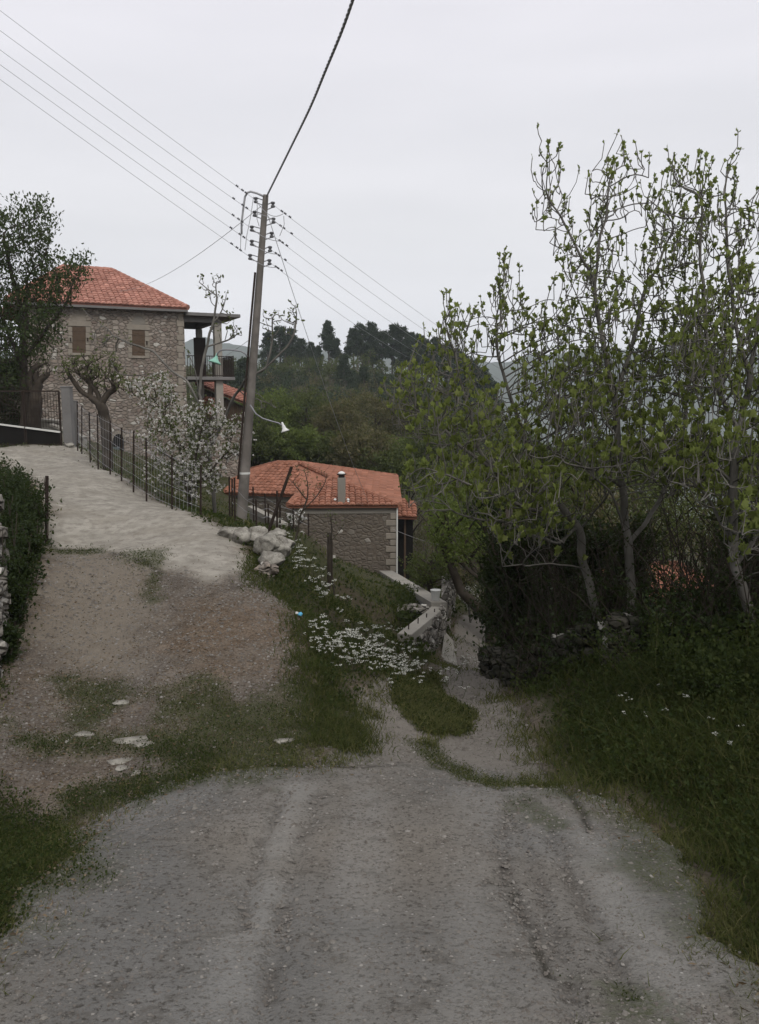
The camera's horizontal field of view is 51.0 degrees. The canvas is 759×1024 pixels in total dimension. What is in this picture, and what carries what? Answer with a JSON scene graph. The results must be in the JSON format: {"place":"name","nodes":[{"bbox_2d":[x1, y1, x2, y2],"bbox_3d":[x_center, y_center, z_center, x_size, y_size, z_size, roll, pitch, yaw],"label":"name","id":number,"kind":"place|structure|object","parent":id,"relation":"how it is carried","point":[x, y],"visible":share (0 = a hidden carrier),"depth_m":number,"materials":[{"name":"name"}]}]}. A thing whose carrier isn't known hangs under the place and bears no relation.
{"place":"outdoors","nodes":[
{"label":"outdoors","id":0,"kind":"place"},
{"bbox_2d":[0,445,334,828],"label":"driveway","id":1,"kind":"structure","parent":0,"point":[100,508],"depth_m":8.69,"materials":[{"name":"grey concrete"}]},
{"bbox_2d":[0,728,227,937],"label":"undergrowth weeds","id":2,"kind":"object","parent":1,"relation":"on","point":[30,895],"visible":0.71,"depth_m":5.21,"materials":[{"name":"green plant"}]},
{"bbox_2d":[233,526,251,543],"bbox_3d":[-2.171,0.375,12.578,0.317,0.284,0.347,0,8,0],"label":"boulder","id":3,"kind":"object","parent":1,"relation":"on","point":[243,534],"visible":0.91,"depth_m":12.47,"materials":[{"name":"stone"}]},
{"bbox_2d":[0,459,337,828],"bbox_3d":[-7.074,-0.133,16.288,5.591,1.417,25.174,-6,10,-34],"label":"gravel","id":4,"kind":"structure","parent":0,"point":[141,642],"depth_m":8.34,"materials":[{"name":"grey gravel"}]},
{"bbox_2d":[0,615,758,1023],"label":"road","id":5,"kind":"structure","parent":0,"point":[514,1003],"depth_m":3.46,"materials":[{"name":"grey gravel"}]},
{"bbox_2d":[303,607,468,697],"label":"wildflowers","id":6,"kind":"object","parent":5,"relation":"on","point":[356,653],"visible":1,"depth_m":9.58,"materials":[{"name":"white plant"}]},
{"bbox_2d":[362,661,486,749],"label":"grass","id":7,"kind":"structure","parent":5,"relation":"on","point":[429,741],"depth_m":8.66,"materials":[{"name":"green plant"}]},
{"bbox_2d":[0,540,758,1023],"bbox_3d":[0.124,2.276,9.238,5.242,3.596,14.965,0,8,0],"label":"grass","id":8,"kind":"structure","parent":0,"point":[708,926],"depth_m":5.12,"materials":[{"name":"green plant"}]},
{"bbox_2d":[0,358,758,963],"bbox_3d":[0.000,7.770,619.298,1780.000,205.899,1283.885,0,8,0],"label":"ground","id":9,"kind":"structure","parent":0,"point":[546,712],"depth_m":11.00,"materials":[{"name":"green plant"}]},
{"bbox_2d":[0,494,10,678],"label":"rubble retaining wall","id":10,"kind":"structure","parent":9,"relation":"on","point":[5,599],"depth_m":8.62,"materials":[{"name":"grey stone"}]},
{"bbox_2d":[0,356,29,425],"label":"dark bush","id":11,"kind":"object","parent":9,"relation":"on","point":[11,421],"visible":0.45,"depth_m":26.58,"materials":[{"name":"green plant"}]},
{"bbox_2d":[0,452,54,664],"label":"ivy hedge","id":12,"kind":"object","parent":9,"relation":"on","point":[22,511],"visible":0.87,"depth_m":10.73,"materials":[{"name":"green plant"}]},
{"bbox_2d":[0,390,62,444],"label":"entrance gate","id":13,"kind":"structure","parent":9,"relation":"on","point":[14,434],"depth_m":24.88,"materials":[{"name":"metal"}]},
{"bbox_2d":[26,356,53,428],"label":"pollarded tree","id":14,"kind":"object","parent":9,"relation":"on","point":[36,381],"visible":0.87,"depth_m":25.39,"materials":[{"name":"brown plant"}]},
{"bbox_2d":[0,191,95,425],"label":"evergreen tree","id":15,"kind":"object","parent":9,"relation":"on","point":[24,328],"visible":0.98,"depth_m":25.00,"materials":[{"name":"green plant"}]},
{"bbox_2d":[41,418,87,447],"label":"stair parapet","id":16,"kind":"structure","parent":9,"relation":"on","point":[47,424],"depth_m":27.53,"materials":[{"name":"concrete"}]},
{"bbox_2d":[60,386,75,446],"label":"gate pillar","id":17,"kind":"structure","parent":9,"relation":"on","point":[68,414],"depth_m":24.81,"materials":[{"name":"concrete"}]},
{"bbox_2d":[53,346,126,471],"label":"pollarded tree","id":18,"kind":"object","parent":9,"relation":"on","point":[98,401],"visible":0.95,"depth_m":20.72,"materials":[{"name":"brown plant"}]},
{"bbox_2d":[2,264,189,465],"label":"stone house","id":19,"kind":"structure","parent":9,"relation":"on","point":[148,316],"depth_m":36.89,"materials":[{"name":"grey stone"}]},
{"bbox_2d":[67,308,90,354],"bbox_3d":[-13.495,-8.084,35.773,1.046,2.076,0.200,-4,9,-25],"label":"window","id":20,"kind":"structure","parent":19,"relation":"in","point":[79,323],"depth_m":35.75,"materials":[{"name":"stone"}]},
{"bbox_2d":[127,313,149,357],"bbox_3d":[-11.156,-8.179,36.898,1.056,2.086,0.200,-4,9,-25],"label":"window","id":21,"kind":"structure","parent":19,"relation":"in","point":[137,327],"depth_m":36.88,"materials":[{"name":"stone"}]},
{"bbox_2d":[77,401,201,515],"bbox_3d":[-6.175,-1.421,18.822,0.349,2.326,11.050,-5,10,-31],"label":"driveway fence","id":22,"kind":"object","parent":9,"relation":"on","point":[110,451],"visible":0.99,"depth_m":17.43,"materials":[{"name":"metal"}]},
{"bbox_2d":[116,370,256,507],"bbox_3d":[-4.079,-1.421,17.100,3.329,3.259,1.549,3,9,18],"label":"blossom tree","id":23,"kind":"object","parent":9,"relation":"on","point":[172,430],"visible":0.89,"depth_m":16.96,"materials":[{"name":"white plant"}]},
{"bbox_2d":[80,273,304,512],"bbox_3d":[-4.158,-2.632,18.011,5.797,5.444,1.429,4,9,27],"label":"leafless tree","id":24,"kind":"object","parent":9,"relation":"on","point":[240,389],"visible":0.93,"depth_m":17.78,"materials":[{"name":"grey plant"}]},
{"bbox_2d":[184,312,239,462],"bbox_3d":[-8.980,-5.346,40.802,2.650,9.016,4.850,-4,9,-25],"label":"concrete veranda","id":25,"kind":"object","parent":9,"relation":"on","point":[198,321],"visible":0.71,"depth_m":38.92,"materials":[{"name":"concrete"}]},
{"bbox_2d":[195,382,250,466],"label":"tiled shed","id":26,"kind":"structure","parent":9,"relation":"on","point":[229,392],"depth_m":43.51,"materials":[{"name":"ceramic"}]},
{"bbox_2d":[211,424,243,477],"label":"terrace wall","id":27,"kind":"structure","parent":9,"relation":"on","point":[231,469],"depth_m":35.86,"materials":[{"name":"stone"}]},
{"bbox_2d":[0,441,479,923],"bbox_3d":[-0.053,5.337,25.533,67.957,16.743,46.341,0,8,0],"label":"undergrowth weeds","id":28,"kind":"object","parent":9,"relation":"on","point":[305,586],"visible":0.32,"depth_m":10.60,"materials":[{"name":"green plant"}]},
{"bbox_2d":[226,356,263,392],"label":"pine tree","id":29,"kind":"object","parent":9,"relation":"on","point":[239,372],"visible":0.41,"depth_m":105.65,"materials":[{"name":"green plant"}]},
{"bbox_2d":[230,184,292,523],"bbox_3d":[-2.245,-2.554,15.372,1.230,7.053,0.568,-1,8,-6],"label":"power pole","id":30,"kind":"object","parent":9,"relation":"on","point":[243,472],"visible":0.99,"depth_m":15.15,"materials":[{"name":"grey wood"}]},
{"bbox_2d":[266,0,353,195],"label":"twisted cable","id":31,"kind":"object","parent":30,"relation":"attached to","point":[326,67],"visible":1,"depth_m":9.66,"materials":[{"name":"rubber"}]},
{"bbox_2d":[253,533,279,555],"bbox_3d":[-1.699,0.517,12.208,0.491,0.399,0.463,0,8,0],"label":"boulder","id":32,"kind":"object","parent":9,"relation":"on","point":[268,542],"visible":0.77,"depth_m":12.01,"materials":[{"name":"stone"}]},
{"bbox_2d":[273,535,291,556],"bbox_3d":[-1.549,0.520,12.204,0.413,0.331,0.334,0,8,0],"label":"boulder","id":33,"kind":"object","parent":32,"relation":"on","point":[284,548],"visible":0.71,"depth_m":12.11,"materials":[{"name":"stone"}]},
{"bbox_2d":[254,561,278,576],"bbox_3d":[-1.568,0.840,11.143,0.357,0.278,0.253,5,9,29],"label":"boulder","id":34,"kind":"object","parent":9,"relation":"on","point":[267,567],"visible":0.73,"depth_m":11.03,"materials":[{"name":"grey stone"}]},
{"bbox_2d":[248,506,287,528],"bbox_3d":[-2.600,1.229,18.461,0.160,2.533,2.179,-5,9,-30],"label":"garden edge","id":35,"kind":"object","parent":9,"relation":"on","point":[260,515],"visible":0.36,"depth_m":18.45,"materials":[{"name":"concrete"}]},
{"bbox_2d":[233,384,303,462],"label":"leafy tree","id":36,"kind":"object","parent":9,"relation":"on","point":[283,415],"visible":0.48,"depth_m":56.51,"materials":[{"name":"green plant"}]},
{"bbox_2d":[228,476,308,535],"bbox_3d":[-2.228,0.026,16.226,1.333,1.750,3.178,1,8,10],"label":"garden fence","id":37,"kind":"object","parent":9,"relation":"on","point":[235,503],"visible":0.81,"depth_m":14.95,"materials":[{"name":"metal"}]},
{"bbox_2d":[258,331,279,366],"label":"pine tree","id":38,"kind":"object","parent":9,"relation":"on","point":[262,354],"visible":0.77,"depth_m":139.74,"materials":[{"name":"green plant"}]},
{"bbox_2d":[251,417,291,466],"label":"leafy tree","id":39,"kind":"object","parent":9,"relation":"on","point":[261,446],"visible":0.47,"depth_m":45.04,"materials":[{"name":"green plant"}]},
{"bbox_2d":[258,551,284,566],"bbox_3d":[-1.552,0.696,11.502,0.381,0.288,0.332,-4,9,-23],"label":"boulder","id":40,"kind":"object","parent":9,"relation":"on","point":[276,558],"visible":0.82,"depth_m":11.40,"materials":[{"name":"stone"}]},
{"bbox_2d":[268,466,292,531],"bbox_3d":[-1.856,-0.089,14.433,0.602,1.484,0.059,0,8,0],"label":"iron post","id":41,"kind":"object","parent":9,"relation":"on","point":[279,499],"visible":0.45,"depth_m":14.39,"materials":[{"name":"brown metal"}]},
{"bbox_2d":[266,325,297,362],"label":"pine tree","id":42,"kind":"object","parent":9,"relation":"on","point":[281,336],"visible":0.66,"depth_m":141.44,"materials":[{"name":"green plant"}]},
{"bbox_2d":[252,421,325,461],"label":"leafy tree","id":43,"kind":"object","parent":9,"relation":"on","point":[301,436],"visible":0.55,"depth_m":46.04,"materials":[{"name":"green plant"}]},
{"bbox_2d":[290,337,310,361],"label":"pine tree","id":44,"kind":"object","parent":9,"relation":"on","point":[300,346],"visible":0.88,"depth_m":141.26,"materials":[{"name":"green plant"}]},
{"bbox_2d":[268,385,342,431],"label":"leafy tree","id":45,"kind":"object","parent":9,"relation":"on","point":[306,398],"visible":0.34,"depth_m":58.75,"materials":[{"name":"green plant"}]},
{"bbox_2d":[287,465,327,539],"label":"young tree","id":46,"kind":"object","parent":9,"relation":"on","point":[304,508],"visible":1,"depth_m":13.90,"materials":[{"name":"brown plant"}]},
{"bbox_2d":[278,518,351,614],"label":"wildflowers","id":47,"kind":"object","parent":9,"relation":"on","point":[319,589],"visible":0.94,"depth_m":11.95,"materials":[{"name":"white plant"}]},
{"bbox_2d":[232,547,401,759],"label":"grass","id":48,"kind":"structure","parent":9,"relation":"on","point":[343,737],"depth_m":7.71,"materials":[{"name":"green plant"}]},
{"bbox_2d":[223,460,416,581],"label":"stone cottage","id":49,"kind":"structure","parent":9,"relation":"on","point":[368,535],"depth_m":28.72,"materials":[{"name":"stone"}]},
{"bbox_2d":[285,430,356,466],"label":"leafy tree","id":50,"kind":"object","parent":9,"relation":"on","point":[318,457],"visible":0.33,"depth_m":46.95,"materials":[{"name":"green plant"}]},
{"bbox_2d":[306,510,343,595],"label":"young tree","id":51,"kind":"object","parent":9,"relation":"on","point":[331,519],"visible":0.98,"depth_m":13.40,"materials":[{"name":"brown plant"}]},
{"bbox_2d":[317,320,337,361],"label":"pine tree","id":52,"kind":"object","parent":9,"relation":"on","point":[327,336],"visible":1,"depth_m":143.82,"materials":[{"name":"green plant"}]},
{"bbox_2d":[303,392,375,449],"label":"leafy tree","id":53,"kind":"object","parent":9,"relation":"on","point":[325,423],"visible":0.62,"depth_m":54.60,"materials":[{"name":"green plant"}]},
{"bbox_2d":[330,354,355,386],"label":"pine tree","id":54,"kind":"object","parent":9,"relation":"on","point":[343,365],"visible":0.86,"depth_m":115.84,"materials":[{"name":"green plant"}]},
{"bbox_2d":[345,321,373,363],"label":"pine tree","id":55,"kind":"object","parent":9,"relation":"on","point":[359,337],"visible":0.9,"depth_m":142.98,"materials":[{"name":"green plant"}]},
{"bbox_2d":[322,423,399,467],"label":"leafy tree","id":56,"kind":"object","parent":9,"relation":"on","point":[343,454],"visible":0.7,"depth_m":44.84,"materials":[{"name":"green plant"}]},
{"bbox_2d":[350,365,375,391],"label":"pine tree","id":57,"kind":"object","parent":9,"relation":"on","point":[364,374],"visible":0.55,"depth_m":110.09,"materials":[{"name":"green plant"}]},
{"bbox_2d":[358,320,382,367],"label":"pine tree","id":58,"kind":"object","parent":9,"relation":"on","point":[371,328],"visible":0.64,"depth_m":143.45,"materials":[{"name":"green plant"}]},
{"bbox_2d":[335,388,415,449],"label":"leafy tree","id":59,"kind":"object","parent":9,"relation":"on","point":[385,417],"visible":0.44,"depth_m":58.73,"materials":[{"name":"green plant"}]},
{"bbox_2d":[0,547,758,1011],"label":"dead leaves","id":60,"kind":"object","parent":9,"relation":"on","point":[86,829],"visible":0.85,"depth_m":6.61,"materials":[{"name":"brown plant"}]},
{"bbox_2d":[366,330,394,372],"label":"pine tree","id":61,"kind":"object","parent":9,"relation":"on","point":[381,336],"visible":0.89,"depth_m":142.28,"materials":[{"name":"green plant"}]},
{"bbox_2d":[186,350,577,582],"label":"hillside woods","id":62,"kind":"object","parent":9,"relation":"on","point":[328,368],"visible":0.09,"depth_m":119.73,"materials":[{"name":"green plant"}]},
{"bbox_2d":[354,439,429,494],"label":"leafy tree","id":63,"kind":"object","parent":9,"relation":"on","point":[390,461],"visible":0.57,"depth_m":43.29,"materials":[{"name":"green plant"}]},
{"bbox_2d":[379,322,405,372],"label":"pine tree","id":64,"kind":"object","parent":9,"relation":"on","point":[393,331],"visible":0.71,"depth_m":142.86,"materials":[{"name":"green plant"}]},
{"bbox_2d":[390,325,415,368],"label":"pine tree","id":65,"kind":"object","parent":9,"relation":"on","point":[399,338],"visible":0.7,"depth_m":142.60,"materials":[{"name":"green plant"}]},
{"bbox_2d":[378,430,436,532],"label":"leafy tree","id":66,"kind":"object","parent":9,"relation":"on","point":[404,441],"visible":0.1,"depth_m":51.53,"materials":[{"name":"green plant"}]},
{"bbox_2d":[395,331,424,361],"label":"pine tree","id":67,"kind":"object","parent":9,"relation":"on","point":[409,340],"visible":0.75,"depth_m":141.84,"materials":[{"name":"green plant"}]},
{"bbox_2d":[379,571,446,607],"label":"coping wall","id":68,"kind":"structure","parent":9,"relation":"on","point":[422,596],"depth_m":18.55,"materials":[{"name":"concrete"}]},
{"bbox_2d":[397,604,446,655],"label":"rebar wall","id":69,"kind":"structure","parent":9,"relation":"on","point":[429,626],"depth_m":14.16,"materials":[{"name":"concrete"}]},
{"bbox_2d":[398,544,459,592],"bbox_3d":[1.225,1.719,19.401,1.476,1.796,1.493,-3,9,-18],"label":"garden shrub","id":70,"kind":"object","parent":9,"relation":"on","point":[430,569],"visible":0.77,"depth_m":19.29,"materials":[{"name":"green plant"}]},
{"bbox_2d":[399,419,483,585],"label":"leafy tree","id":71,"kind":"object","parent":9,"relation":"on","point":[421,448],"visible":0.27,"depth_m":49.38,"materials":[{"name":"green plant"}]},
{"bbox_2d":[441,576,455,631],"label":"lane wall","id":72,"kind":"structure","parent":9,"relation":"on","point":[448,593],"depth_m":17.82,"materials":[{"name":"grey stone"}]},
{"bbox_2d":[441,633,457,667],"bbox_3d":[1.257,3.959,14.970,0.301,3.117,1.494,0,8,2],"label":"concrete footing","id":73,"kind":"object","parent":9,"relation":"on","point":[448,659],"visible":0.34,"depth_m":14.60,"materials":[{"name":"grey concrete"}]},
{"bbox_2d":[417,459,490,596],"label":"leafy tree","id":74,"kind":"object","parent":9,"relation":"on","point":[444,481],"visible":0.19,"depth_m":23.89,"materials":[{"name":"green plant"}]},
{"bbox_2d":[419,481,498,633],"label":"leafy tree","id":75,"kind":"object","parent":9,"relation":"on","point":[444,545],"visible":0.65,"depth_m":15.07,"materials":[{"name":"green plant"}]},
{"bbox_2d":[437,447,540,644],"bbox_3d":[2.495,0.877,17.350,2.522,4.783,2.130,0,8,0],"label":"leafy tree","id":76,"kind":"object","parent":9,"relation":"on","point":[513,494],"visible":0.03,"depth_m":17.24,"materials":[{"name":"green plant"}]},
{"bbox_2d":[378,245,637,628],"bbox_3d":[1.617,-0.612,8.886,3.098,4.661,2.198,-4,9,-25],"label":"fig tree","id":77,"kind":"object","parent":9,"relation":"on","point":[509,476],"visible":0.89,"depth_m":8.61,"materials":[{"name":"green plant"}]},
{"bbox_2d":[461,491,581,654],"bbox_3d":[2.240,1.140,11.576,1.484,2.650,3.697,-1,8,-10],"label":"ivy covered tree","id":78,"kind":"object","parent":9,"relation":"on","point":[484,529],"visible":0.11,"depth_m":11.89,"materials":[{"name":"green plant"}]},
{"bbox_2d":[448,456,614,597],"bbox_3d":[3.290,1.091,17.231,3.192,4.952,3.479,-3,9,-20],"label":"leafy tree","id":79,"kind":"object","parent":9,"relation":"on","point":[569,503],"visible":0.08,"depth_m":17.14,"materials":[{"name":"green plant"}]},
{"bbox_2d":[493,435,604,508],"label":"leafy tree","id":80,"kind":"object","parent":9,"relation":"on","point":[558,448],"visible":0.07,"depth_m":33.55,"materials":[{"name":"green plant"}]},
{"bbox_2d":[382,578,758,965],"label":"grass","id":81,"kind":"structure","parent":9,"relation":"on","point":[733,838],"depth_m":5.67,"materials":[{"name":"green plant"}]},
{"bbox_2d":[435,505,712,655],"bbox_3d":[2.600,1.206,11.027,3.659,2.574,3.860,-4,9,-28],"label":"stem thicket","id":82,"kind":"object","parent":9,"relation":"on","point":[518,607],"visible":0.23,"depth_m":10.59,"materials":[{"name":"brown plant"}]},
{"bbox_2d":[535,470,661,590],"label":"leafy tree","id":83,"kind":"object","parent":9,"relation":"on","point":[601,514],"visible":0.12,"depth_m":18.90,"materials":[{"name":"green plant"}]},
{"bbox_2d":[446,469,758,696],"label":"stem thicket","id":84,"kind":"object","parent":9,"relation":"on","point":[687,570],"visible":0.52,"depth_m":9.31,"materials":[{"name":"brown plant"}]},
{"bbox_2d":[459,545,758,691],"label":"stem thicket","id":85,"kind":"object","parent":9,"relation":"on","point":[642,616],"visible":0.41,"depth_m":8.37,"materials":[{"name":"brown plant"}]},
{"bbox_2d":[477,607,746,686],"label":"dry stone wall","id":86,"kind":"structure","parent":9,"relation":"on","point":[489,668],"depth_m":9.29,"materials":[{"name":"grey stone"}]},
{"bbox_2d":[469,504,758,642],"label":"undergrowth bush","id":87,"kind":"object","parent":9,"relation":"on","point":[490,576],"visible":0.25,"depth_m":10.92,"materials":[{"name":"green plant"}]},
{"bbox_2d":[559,430,668,532],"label":"leafy tree","id":88,"kind":"object","parent":9,"relation":"on","point":[633,464],"visible":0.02,"depth_m":37.03,"materials":[{"name":"green plant"}]},
{"bbox_2d":[502,579,758,735],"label":"weed stalks","id":89,"kind":"object","parent":9,"relation":"on","point":[652,653],"visible":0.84,"depth_m":6.86,"materials":[{"name":"green plant"}]},
{"bbox_2d":[562,451,708,580],"bbox_3d":[6.136,1.574,20.555,4.130,6.345,4.229,-3,9,-21],"label":"leafy tree","id":90,"kind":"object","parent":9,"relation":"on","point":[636,511],"visible":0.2,"depth_m":19.73,"materials":[{"name":"green plant"}]},
{"bbox_2d":[528,123,744,614],"bbox_3d":[2.905,-1.185,8.477,3.264,5.623,2.107,-3,9,-23],"label":"fig tree","id":91,"kind":"object","parent":9,"relation":"on","point":[617,411],"visible":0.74,"depth_m":8.25,"materials":[{"name":"green plant"}]},
{"bbox_2d":[567,448,758,653],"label":"stem thicket","id":92,"kind":"object","parent":9,"relation":"on","point":[724,584],"visible":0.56,"depth_m":7.91,"materials":[{"name":"brown plant"}]},
{"bbox_2d":[614,466,719,564],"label":"leafy tree","id":93,"kind":"object","parent":9,"relation":"on","point":[664,555],"visible":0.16,"depth_m":27.05,"materials":[{"name":"green plant"}]},
{"bbox_2d":[599,591,758,725],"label":"undergrowth weeds","id":94,"kind":"object","parent":9,"relation":"on","point":[730,622],"visible":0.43,"depth_m":7.05,"materials":[{"name":"green plant"}]},
{"bbox_2d":[635,128,758,625],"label":"fig tree","id":95,"kind":"object","parent":9,"relation":"on","point":[746,489],"visible":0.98,"depth_m":7.45,"materials":[{"name":"green plant"}]},
{"bbox_2d":[660,456,755,567],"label":"leafy tree","id":96,"kind":"object","parent":9,"relation":"on","point":[698,521],"visible":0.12,"depth_m":26.30,"materials":[{"name":"green plant"}]},
{"bbox_2d":[671,468,755,566],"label":"leafy tree","id":97,"kind":"object","parent":9,"relation":"on","point":[706,500],"visible":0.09,"depth_m":17.51,"materials":[{"name":"green plant"}]},
{"bbox_2d":[0,0,758,362],"label":"sky","id":98,"kind":"structure","parent":0,"point":[410,159],"materials":[{"name":"white"}]},
{"bbox_2d":[1,337,758,462],"bbox_3d":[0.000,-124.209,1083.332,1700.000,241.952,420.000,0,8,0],"label":"mountains","id":99,"kind":"structure","parent":0,"point":[495,371],"depth_m":1069.26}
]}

